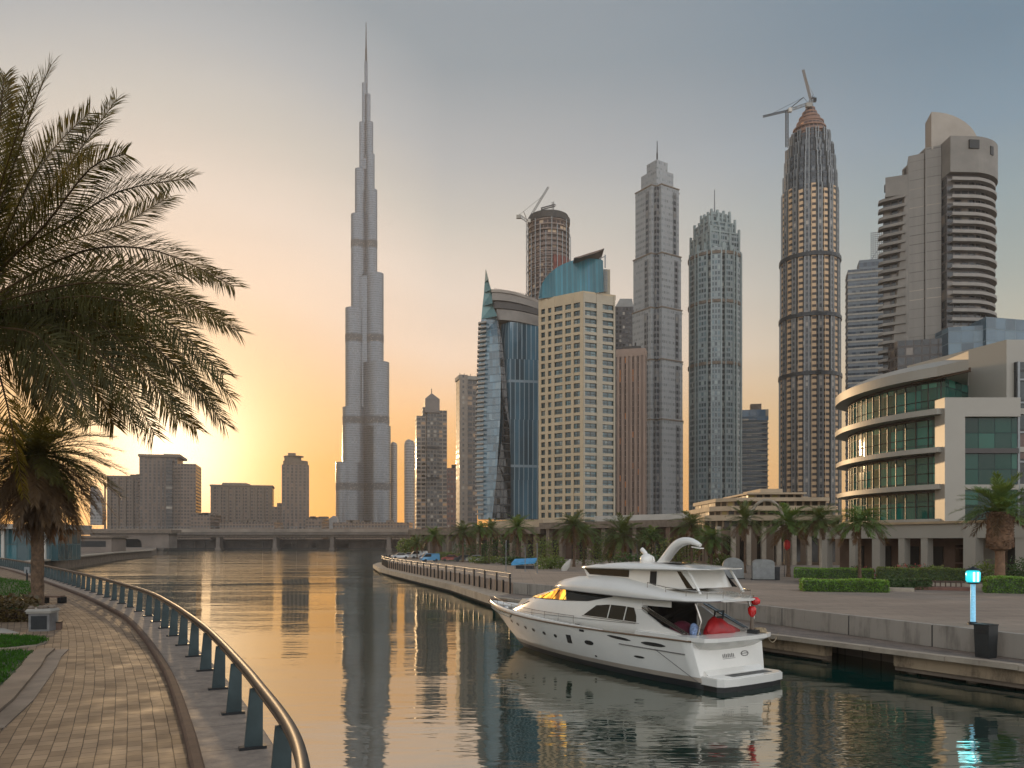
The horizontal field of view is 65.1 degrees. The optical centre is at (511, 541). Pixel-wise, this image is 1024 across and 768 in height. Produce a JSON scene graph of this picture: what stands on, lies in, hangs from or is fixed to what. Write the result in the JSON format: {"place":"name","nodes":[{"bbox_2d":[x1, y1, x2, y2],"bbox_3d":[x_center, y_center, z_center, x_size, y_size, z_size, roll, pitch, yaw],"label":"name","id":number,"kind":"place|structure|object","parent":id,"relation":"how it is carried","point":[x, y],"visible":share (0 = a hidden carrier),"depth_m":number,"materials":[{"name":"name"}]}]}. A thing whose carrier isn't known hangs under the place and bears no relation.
{"place":"outdoors","nodes":[
{"label":"outdoors","id":0,"kind":"place"},
{"bbox_2d":[0,647,33,685],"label":"lawn","id":1,"kind":"structure","parent":0,"point":[12,659],"depth_m":23.95,"materials":[{"name":"plant"}]},
{"bbox_2d":[0,577,42,608],"bbox_3d":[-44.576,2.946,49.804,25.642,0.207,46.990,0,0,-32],"label":"hedge","id":2,"kind":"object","parent":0,"point":[24,585],"depth_m":53.49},
{"bbox_2d":[0,633,48,647],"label":"lawn","id":3,"kind":"structure","parent":0,"point":[20,640],"depth_m":28.66,"materials":[{"name":"plant"}]},
{"bbox_2d":[4,547,156,571],"bbox_3d":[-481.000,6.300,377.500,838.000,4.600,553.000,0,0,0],"label":"bank","id":4,"kind":"structure","parent":0,"point":[82,561],"depth_m":254.14,"materials":[{"name":"concrete"}]},
{"bbox_2d":[0,524,91,560],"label":"glass pavilion","id":5,"kind":"structure","parent":4,"relation":"on","point":[12,548],"depth_m":167.53,"materials":[{"name":"glass"}]},
{"bbox_2d":[81,529,180,547],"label":"bridge abutment","id":6,"kind":"object","parent":4,"relation":"on","point":[161,538],"visible":0.62,"depth_m":560.00,"materials":[{"name":"concrete"}]},
{"bbox_2d":[0,566,272,767],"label":"water kerb","id":7,"kind":"structure","parent":4,"relation":"on","point":[220,738],"depth_m":17.04,"materials":[{"name":"concrete"}]},
{"bbox_2d":[0,558,310,767],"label":"railing","id":8,"kind":"object","parent":7,"relation":"on","point":[288,741],"visible":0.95,"depth_m":18.84,"materials":[{"name":"metal"}]},
{"bbox_2d":[156,539,416,549],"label":"embankment wall","id":9,"kind":"structure","parent":4,"relation":"on","point":[285,544],"depth_m":652.00,"materials":[{"name":"concrete"}]},
{"bbox_2d":[0,569,188,767],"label":"promenade","id":10,"kind":"structure","parent":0,"point":[103,698],"depth_m":17.52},
{"bbox_2d":[0,579,38,621],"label":"lawn bed","id":11,"kind":"object","parent":10,"relation":"on","point":[15,614],"visible":0.15,"depth_m":47.12,"materials":[{"name":"plant"}]},
{"bbox_2d":[0,592,41,621],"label":"ground cover","id":12,"kind":"object","parent":11,"relation":"on","point":[24,601],"visible":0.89,"depth_m":36.19,"materials":[{"name":"plant"}]},
{"bbox_2d":[0,648,54,711],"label":"lawn kerb","id":13,"kind":"structure","parent":10,"relation":"on","point":[13,685],"depth_m":20.88,"materials":[{"name":"concrete"}]},
{"bbox_2d":[0,649,68,727],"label":"lawn kerb","id":14,"kind":"structure","parent":10,"relation":"on","point":[22,701],"depth_m":19.37,"materials":[{"name":"concrete"}]},
{"bbox_2d":[25,605,59,631],"bbox_3d":[-18.999,3.090,32.500,1.000,1.020,0.900,0,0,-8],"label":"stone pedestal","id":15,"kind":"object","parent":10,"relation":"on","point":[42,618],"visible":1,"depth_m":32.16,"materials":[{"name":"grey stone"}]},
{"bbox_2d":[31,616,46,629],"bbox_3d":[-18.950,3.250,32.151,0.600,0.540,0.015,0,0,-8],"label":"panel","id":16,"kind":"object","parent":15,"relation":"in","point":[37,622],"depth_m":32.14,"materials":[{"name":"metal"}]},
{"bbox_2d":[0,397,131,605],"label":"palm tree","id":17,"kind":"object","parent":10,"relation":"on","point":[52,499],"visible":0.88,"depth_m":38.23,"materials":[{"name":"green plant"}]},
{"bbox_2d":[0,567,204,767],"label":"walk kerb","id":18,"kind":"structure","parent":10,"relation":"on","point":[193,750],"depth_m":18.95,"materials":[{"name":"concrete"}]},
{"bbox_2d":[0,54,252,502],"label":"palm tree","id":19,"kind":"object","parent":10,"relation":"on","point":[50,328],"visible":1,"depth_m":14.85,"materials":[{"name":"green plant"}]},
{"bbox_2d":[90,487,106,524],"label":"curved building","id":20,"kind":"structure","parent":0,"point":[97,520],"depth_m":892.85,"materials":[{"name":"concrete"}]},
{"bbox_2d":[81,536,128,551],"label":"building","id":21,"kind":"structure","parent":0,"point":[103,543],"depth_m":294.45,"materials":[{"name":"concrete"}]},
{"bbox_2d":[106,474,138,528],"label":"apartment block","id":22,"kind":"structure","parent":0,"point":[126,508],"depth_m":881.58,"materials":[{"name":"stone"}]},
{"bbox_2d":[136,454,200,538],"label":"apartment block","id":23,"kind":"structure","parent":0,"point":[169,489],"depth_m":876.21,"materials":[{"name":"stone"}]},
{"bbox_2d":[191,513,220,538],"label":"block","id":24,"kind":"structure","parent":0,"point":[205,520],"depth_m":805.00,"materials":[{"name":"concrete"}]},
{"bbox_2d":[210,483,274,521],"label":"apartment block","id":25,"kind":"structure","parent":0,"point":[234,502],"depth_m":882.29,"materials":[{"name":"stone"}]},
{"bbox_2d":[220,520,282,538],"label":"block","id":26,"kind":"structure","parent":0,"point":[253,524],"depth_m":805.00,"materials":[{"name":"concrete"}]},
{"bbox_2d":[282,453,308,538],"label":"apartment block","id":27,"kind":"structure","parent":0,"point":[295,490],"depth_m":881.89,"materials":[{"name":"stone"}]},
{"bbox_2d":[305,516,328,538],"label":"block","id":28,"kind":"structure","parent":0,"point":[315,522],"depth_m":805.00,"materials":[{"name":"concrete"}]},
{"bbox_2d":[335,29,390,521],"bbox_3d":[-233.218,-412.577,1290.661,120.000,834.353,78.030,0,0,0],"label":"skyscraper","id":29,"kind":"structure","parent":0,"point":[363,481],"depth_m":1262.73,"materials":[{"name":"silver metal"}]},
{"bbox_2d":[333,520,412,538],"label":"block","id":30,"kind":"structure","parent":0,"point":[358,524],"depth_m":805.00,"materials":[{"name":"concrete"}]},
{"bbox_2d":[391,442,396,521],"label":"slab tower","id":31,"kind":"structure","parent":0,"point":[394,481],"depth_m":1322.19,"materials":[{"name":"stone"}]},
{"bbox_2d":[404,439,414,528],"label":"slab tower","id":32,"kind":"structure","parent":0,"point":[409,480],"depth_m":1040.74,"materials":[{"name":"stone"}]},
{"bbox_2d":[415,389,446,528],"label":"dark tower","id":33,"kind":"structure","parent":0,"point":[431,467],"depth_m":693.54,"materials":[{"name":"grey glass"}]},
{"bbox_2d":[475,270,537,519],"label":"glass tower","id":34,"kind":"structure","parent":0,"point":[506,453],"depth_m":378.18,"materials":[{"name":"blue glass"}]},
{"bbox_2d":[0,0,1023,535],"label":"sky","id":35,"kind":"structure","parent":0,"point":[479,108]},
{"bbox_2d":[60,550,1023,767],"bbox_3d":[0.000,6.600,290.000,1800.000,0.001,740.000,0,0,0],"label":"water","id":36,"kind":"structure","parent":0,"point":[353,658],"depth_m":34.63,"materials":[{"name":"liquid"}]},
{"bbox_2d":[82,520,418,549],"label":"bridge","id":37,"kind":"structure","parent":36,"relation":"in","point":[220,534],"depth_m":638.00,"materials":[{"name":"concrete"}]},
{"bbox_2d":[488,537,781,692],"bbox_3d":[4.758,3.467,44.791,5.254,7.365,21.690,0,0,-35],"label":"yacht","id":38,"kind":"object","parent":36,"relation":"on","point":[621,617],"visible":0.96,"depth_m":39.28,"materials":[{"name":"white plastic"}]},
{"bbox_2d":[585,568,628,576],"bbox_3d":[4.910,1.615,41.992,0.033,0.370,3.500,0,0,-35],"label":"helm window","id":39,"kind":"structure","parent":38,"relation":"in","point":[609,572],"depth_m":41.77,"materials":[{"name":"black glass"}]},
{"bbox_2d":[584,605,635,621],"bbox_3d":[4.999,3.575,40.775,0.148,0.720,4.100,0,0,-35],"label":"salon window","id":40,"kind":"structure","parent":38,"relation":"in","point":[617,612],"depth_m":40.55,"materials":[{"name":"black glass"}]},
{"bbox_2d":[648,602,696,627],"bbox_3d":[8.053,3.990,40.183,3.350,2.180,0.120,0,0,-35],"label":"saloon door","id":41,"kind":"structure","parent":38,"relation":"in","point":[680,611],"depth_m":40.29,"materials":[{"name":"black glass"}]},
{"bbox_2d":[703,616,739,634],"bbox_3d":[9.980,3.951,37.951,2.186,0.898,1.157,0,0,-35],"label":"covered tender","id":42,"kind":"object","parent":38,"relation":"on","point":[715,625],"visible":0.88,"depth_m":37.39,"materials":[{"name":"fabric"}]},
{"bbox_2d":[748,595,759,628],"bbox_3d":[11.341,3.393,37.613,0.566,1.754,0.440,0,0,17],"label":"stern light post","id":43,"kind":"object","parent":38,"relation":"on","point":[752,610],"visible":0.97,"depth_m":37.52,"materials":[{"name":"plastic"}]},
{"bbox_2d":[490,594,1023,688],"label":"dock","id":44,"kind":"object","parent":36,"relation":"in","point":[969,667],"visible":0.32,"depth_m":40.09,"materials":[{"name":"concrete"}]},
{"bbox_2d":[513,582,1023,658],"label":"quay wall","id":45,"kind":"structure","parent":44,"relation":"on","point":[1010,644],"depth_m":45.15,"materials":[{"name":"concrete"}]},
{"bbox_2d":[973,623,998,658],"bbox_3d":[22.079,4.620,37.400,0.760,1.560,0.760,0,0,-28],"label":"bin","id":46,"kind":"object","parent":44,"relation":"on","point":[985,639],"visible":1,"depth_m":37.16,"materials":[{"name":"black plastic"}]},
{"bbox_2d":[527,202,570,299],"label":"unfinished tower","id":47,"kind":"structure","parent":0,"point":[549,242],"depth_m":547.87,"materials":[{"name":"concrete"}]},
{"bbox_2d":[537,248,615,521],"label":"beige hotel","id":48,"kind":"structure","parent":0,"point":[576,389],"depth_m":334.88,"materials":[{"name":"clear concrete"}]},
{"bbox_2d":[542,415,612,515],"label":"windows","id":49,"kind":"structure","parent":48,"relation":"in","point":[577,426],"depth_m":335.09,"materials":[{"name":"grey glass"}]},
{"bbox_2d":[616,342,646,514],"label":"pink tower","id":50,"kind":"structure","parent":0,"point":[631,429],"depth_m":424.97,"materials":[{"name":"concrete"}]},
{"bbox_2d":[632,141,683,513],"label":"stepped tower","id":51,"kind":"structure","parent":0,"point":[657,313],"depth_m":468.88,"materials":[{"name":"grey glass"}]},
{"bbox_2d":[386,557,1023,662],"bbox_3d":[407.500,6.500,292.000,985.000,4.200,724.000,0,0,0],"label":"plaza","id":52,"kind":"structure","parent":0,"point":[1004,611],"depth_m":60.94,"materials":[{"name":"concrete"}]},
{"bbox_2d":[395,537,421,553],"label":"bush","id":53,"kind":"object","parent":52,"relation":"on","point":[404,547],"visible":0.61,"depth_m":234.10,"materials":[{"name":"green plant"}]},
{"bbox_2d":[406,534,426,558],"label":"palm tree","id":54,"kind":"object","parent":52,"relation":"on","point":[416,545],"visible":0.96,"depth_m":204.66,"materials":[{"name":"green plant"}]},
{"bbox_2d":[419,526,446,552],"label":"palm tree","id":55,"kind":"object","parent":52,"relation":"on","point":[432,537],"visible":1,"depth_m":189.13,"materials":[{"name":"green plant"}]},
{"bbox_2d":[373,554,512,605],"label":"pier wall","id":56,"kind":"structure","parent":52,"relation":"on","point":[479,589],"depth_m":107.15,"materials":[{"name":"concrete"}]},
{"bbox_2d":[447,465,455,527],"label":"apartment block","id":57,"kind":"structure","parent":52,"relation":"on","point":[451,496],"depth_m":554.00,"materials":[{"name":"concrete"}]},
{"bbox_2d":[445,520,479,561],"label":"palm tree","id":58,"kind":"object","parent":52,"relation":"on","point":[462,527],"visible":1,"depth_m":169.47,"materials":[{"name":"green plant"}]},
{"bbox_2d":[455,373,477,526],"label":"grey tower","id":59,"kind":"structure","parent":52,"relation":"on","point":[466,418],"depth_m":516.02,"materials":[{"name":"concrete"}]},
{"bbox_2d":[453,540,492,555],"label":"bush","id":60,"kind":"object","parent":52,"relation":"on","point":[468,549],"visible":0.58,"depth_m":185.64,"materials":[{"name":"green plant"}]},
{"bbox_2d":[464,521,494,554],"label":"palm tree","id":61,"kind":"object","parent":52,"relation":"on","point":[481,532],"visible":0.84,"depth_m":177.24,"materials":[{"name":"green plant"}]},
{"bbox_2d":[466,555,509,563],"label":"bush","id":62,"kind":"object","parent":52,"relation":"on","point":[485,560],"visible":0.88,"depth_m":159.70,"materials":[{"name":"green plant"}]},
{"bbox_2d":[482,517,503,555],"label":"palm tree","id":63,"kind":"object","parent":52,"relation":"on","point":[490,523],"visible":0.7,"depth_m":189.71,"materials":[{"name":"green plant"}]},
{"bbox_2d":[481,536,523,558],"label":"bush","id":64,"kind":"object","parent":52,"relation":"on","point":[502,548],"visible":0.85,"depth_m":177.94,"materials":[{"name":"green plant"}]},
{"bbox_2d":[500,514,537,556],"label":"palm tree","id":65,"kind":"object","parent":52,"relation":"on","point":[518,527],"visible":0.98,"depth_m":154.33,"materials":[{"name":"green plant"}]},
{"bbox_2d":[511,558,536,568],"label":"market stall","id":66,"kind":"object","parent":52,"relation":"on","point":[518,562],"visible":0.94,"depth_m":129.45,"materials":[{"name":"blue metal"}]},
{"bbox_2d":[516,187,548,295],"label":"tower crane","id":67,"kind":"object","parent":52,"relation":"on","point":[519,216],"visible":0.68,"depth_m":544.13,"materials":[{"name":"metal"}]},
{"bbox_2d":[521,536,559,559],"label":"bush","id":68,"kind":"object","parent":52,"relation":"on","point":[544,547],"visible":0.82,"depth_m":165.76,"materials":[{"name":"green plant"}]},
{"bbox_2d":[408,513,688,561],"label":"arcade building","id":69,"kind":"structure","parent":52,"relation":"on","point":[541,527],"depth_m":204.95,"materials":[{"name":"concrete"}]},
{"bbox_2d":[535,555,566,568],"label":"bush","id":70,"kind":"object","parent":52,"relation":"on","point":[550,563],"visible":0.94,"depth_m":127.51,"materials":[{"name":"green plant"}]},
{"bbox_2d":[549,509,597,566],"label":"palm tree","id":71,"kind":"object","parent":52,"relation":"on","point":[573,522],"visible":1,"depth_m":139.20,"materials":[{"name":"green plant"}]},
{"bbox_2d":[568,524,603,564],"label":"palm tree","id":72,"kind":"object","parent":52,"relation":"on","point":[584,544],"visible":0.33,"depth_m":148.67,"materials":[{"name":"green plant"}]},
{"bbox_2d":[572,535,620,564],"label":"bush","id":73,"kind":"object","parent":52,"relation":"on","point":[599,559],"visible":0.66,"depth_m":149.67,"materials":[{"name":"green plant"}]},
{"bbox_2d":[594,531,626,562],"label":"bush","id":74,"kind":"object","parent":52,"relation":"on","point":[608,548],"visible":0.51,"depth_m":149.86,"materials":[{"name":"green plant"}]},
{"bbox_2d":[615,299,632,515],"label":"dark block","id":75,"kind":"structure","parent":52,"relation":"on","point":[623,320],"depth_m":600.00,"materials":[{"name":"concrete"}]},
{"bbox_2d":[596,511,652,558],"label":"palm tree","id":76,"kind":"object","parent":52,"relation":"on","point":[622,529],"visible":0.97,"depth_m":127.22,"materials":[{"name":"green plant"}]},
{"bbox_2d":[613,550,659,562],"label":"bush","id":77,"kind":"object","parent":52,"relation":"on","point":[630,557],"visible":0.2,"depth_m":109.62,"materials":[{"name":"green plant"}]},
{"bbox_2d":[635,527,668,559],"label":"palm tree","id":78,"kind":"object","parent":52,"relation":"on","point":[650,548],"visible":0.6,"depth_m":149.34,"materials":[{"name":"green plant"}]},
{"bbox_2d":[638,525,665,552],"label":"palm tree","id":79,"kind":"object","parent":52,"relation":"on","point":[649,539],"visible":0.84,"depth_m":149.00,"materials":[{"name":"green plant"}]},
{"bbox_2d":[656,536,703,562],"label":"bush","id":80,"kind":"object","parent":52,"relation":"on","point":[679,557],"visible":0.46,"depth_m":138.20,"materials":[{"name":"green plant"}]},
{"bbox_2d":[666,510,713,561],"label":"palm tree","id":81,"kind":"object","parent":52,"relation":"on","point":[692,522],"visible":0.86,"depth_m":134.19,"materials":[{"name":"green plant"}]},
{"bbox_2d":[690,525,736,564],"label":"palm tree","id":82,"kind":"object","parent":52,"relation":"on","point":[710,544],"visible":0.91,"depth_m":116.91,"materials":[{"name":"green plant"}]},
{"bbox_2d":[722,557,744,578],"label":"utility cabinet","id":83,"kind":"object","parent":52,"relation":"on","point":[732,562],"visible":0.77,"depth_m":94.16,"materials":[{"name":"grey metal"}]},
{"bbox_2d":[725,499,766,572],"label":"palm tree","id":84,"kind":"object","parent":52,"relation":"on","point":[742,524],"visible":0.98,"depth_m":111.65,"materials":[{"name":"green plant"}]},
{"bbox_2d":[742,404,768,493],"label":"blue tower","id":85,"kind":"structure","parent":52,"relation":"on","point":[755,443],"depth_m":514.66,"materials":[{"name":"glass"}]},
{"bbox_2d":[678,489,841,564],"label":"terraced building","id":86,"kind":"structure","parent":52,"relation":"on","point":[718,510],"depth_m":150.62,"materials":[{"name":"concrete"}]},
{"bbox_2d":[750,559,779,579],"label":"utility cabinet","id":87,"kind":"object","parent":52,"relation":"on","point":[764,569],"visible":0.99,"depth_m":91.21,"materials":[{"name":"grey metal"}]},
{"bbox_2d":[757,502,818,576],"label":"palm tree","id":88,"kind":"object","parent":52,"relation":"on","point":[789,520],"visible":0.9,"depth_m":99.48,"materials":[{"name":"green plant"}]},
{"bbox_2d":[778,106,842,522],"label":"domed tower","id":89,"kind":"structure","parent":52,"relation":"on","point":[810,377],"depth_m":442.20,"materials":[{"name":"concrete"}]},
{"bbox_2d":[763,97,811,147],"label":"tower crane","id":90,"kind":"object","parent":89,"relation":"on","point":[806,105],"visible":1,"depth_m":451.56,"materials":[{"name":"metal"}]},
{"bbox_2d":[798,577,890,592],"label":"hedge","id":91,"kind":"object","parent":52,"relation":"on","point":[870,585],"visible":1,"depth_m":69.92,"materials":[{"name":"green plant"}]},
{"bbox_2d":[799,578,982,587],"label":"planter","id":92,"kind":"object","parent":52,"relation":"on","point":[964,584],"visible":0.09,"depth_m":77.44,"materials":[{"name":"stone"}]},
{"bbox_2d":[793,502,846,567],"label":"palm tree","id":93,"kind":"object","parent":92,"relation":"on","point":[820,527],"visible":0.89,"depth_m":91.63,"materials":[{"name":"green plant"}]},
{"bbox_2d":[793,566,873,578],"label":"hedge","id":94,"kind":"object","parent":92,"relation":"in","point":[813,572],"visible":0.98,"depth_m":86.38,"materials":[{"name":"green plant"}]},
{"bbox_2d":[826,505,896,577],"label":"palm tree","id":95,"kind":"object","parent":92,"relation":"on","point":[859,515],"visible":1,"depth_m":83.56,"materials":[{"name":"green plant"}]},
{"bbox_2d":[876,566,967,580],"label":"hedge","id":96,"kind":"object","parent":92,"relation":"in","point":[946,574],"visible":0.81,"depth_m":82.23,"materials":[{"name":"green plant"}]},
{"bbox_2d":[966,559,994,581],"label":"shrub","id":97,"kind":"object","parent":92,"relation":"in","point":[989,572],"visible":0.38,"depth_m":79.77,"materials":[{"name":"green plant"}]},
{"bbox_2d":[875,577,932,589],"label":"hedge","id":98,"kind":"object","parent":52,"relation":"on","point":[901,582],"visible":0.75,"depth_m":73.27,"materials":[{"name":"green plant"}]},
{"bbox_2d":[915,580,969,590],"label":"stone kerb","id":99,"kind":"structure","parent":52,"relation":"on","point":[945,587],"depth_m":72.52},
{"bbox_2d":[965,566,980,624],"bbox_3d":[24.408,2.855,42.500,0.800,3.091,0.800,0,0,0],"label":"lamp post","id":100,"kind":"object","parent":52,"relation":"on","point":[972,576],"visible":0.94,"depth_m":42.38,"materials":[{"name":"blue"}]},
{"bbox_2d":[948,471,1023,578],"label":"palm tree","id":101,"kind":"object","parent":52,"relation":"on","point":[1001,519],"visible":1,"depth_m":71.29,"materials":[{"name":"green plant"}]},
{"bbox_2d":[981,575,1023,593],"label":"hedge","id":102,"kind":"object","parent":52,"relation":"on","point":[1013,585],"visible":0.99,"depth_m":68.16,"materials":[{"name":"green plant"}]},
{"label":"planter","id":103,"kind":"object","parent":52,"relation":"on","visible":0},
{"bbox_2d":[1005,555,1023,578],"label":"shrub","id":104,"kind":"object","parent":103,"relation":"in","point":[1014,567],"visible":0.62,"depth_m":76.08,"materials":[{"name":"green plant"}]},
{"bbox_2d":[688,190,741,509],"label":"finned tower","id":105,"kind":"structure","parent":0,"point":[715,358],"depth_m":487.23,"materials":[{"name":"grey glass"}]},
{"bbox_2d":[845,232,882,520],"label":"striped tower","id":106,"kind":"structure","parent":0,"point":[863,331],"depth_m":395.96,"materials":[{"name":"concrete"}]},
{"bbox_2d":[817,340,1023,576],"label":"office building","id":107,"kind":"structure","parent":0,"point":[928,441],"depth_m":99.86,"materials":[{"name":"beige glass"}]},
{"bbox_2d":[910,546,918,567],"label":"doorway","id":108,"kind":"structure","parent":107,"relation":"in","point":[914,550],"depth_m":102.45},
{"bbox_2d":[933,546,942,569],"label":"doorway","id":109,"kind":"structure","parent":107,"relation":"in","point":[937,550],"depth_m":99.34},
{"bbox_2d":[955,545,962,568],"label":"shop window","id":110,"kind":"structure","parent":107,"relation":"in","point":[958,548],"depth_m":96.66,"materials":[{"name":"black glass"}]},
{"bbox_2d":[878,112,1023,373],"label":"balcony tower","id":111,"kind":"structure","parent":0,"point":[938,246],"depth_m":283.23,"materials":[{"name":"concrete"}]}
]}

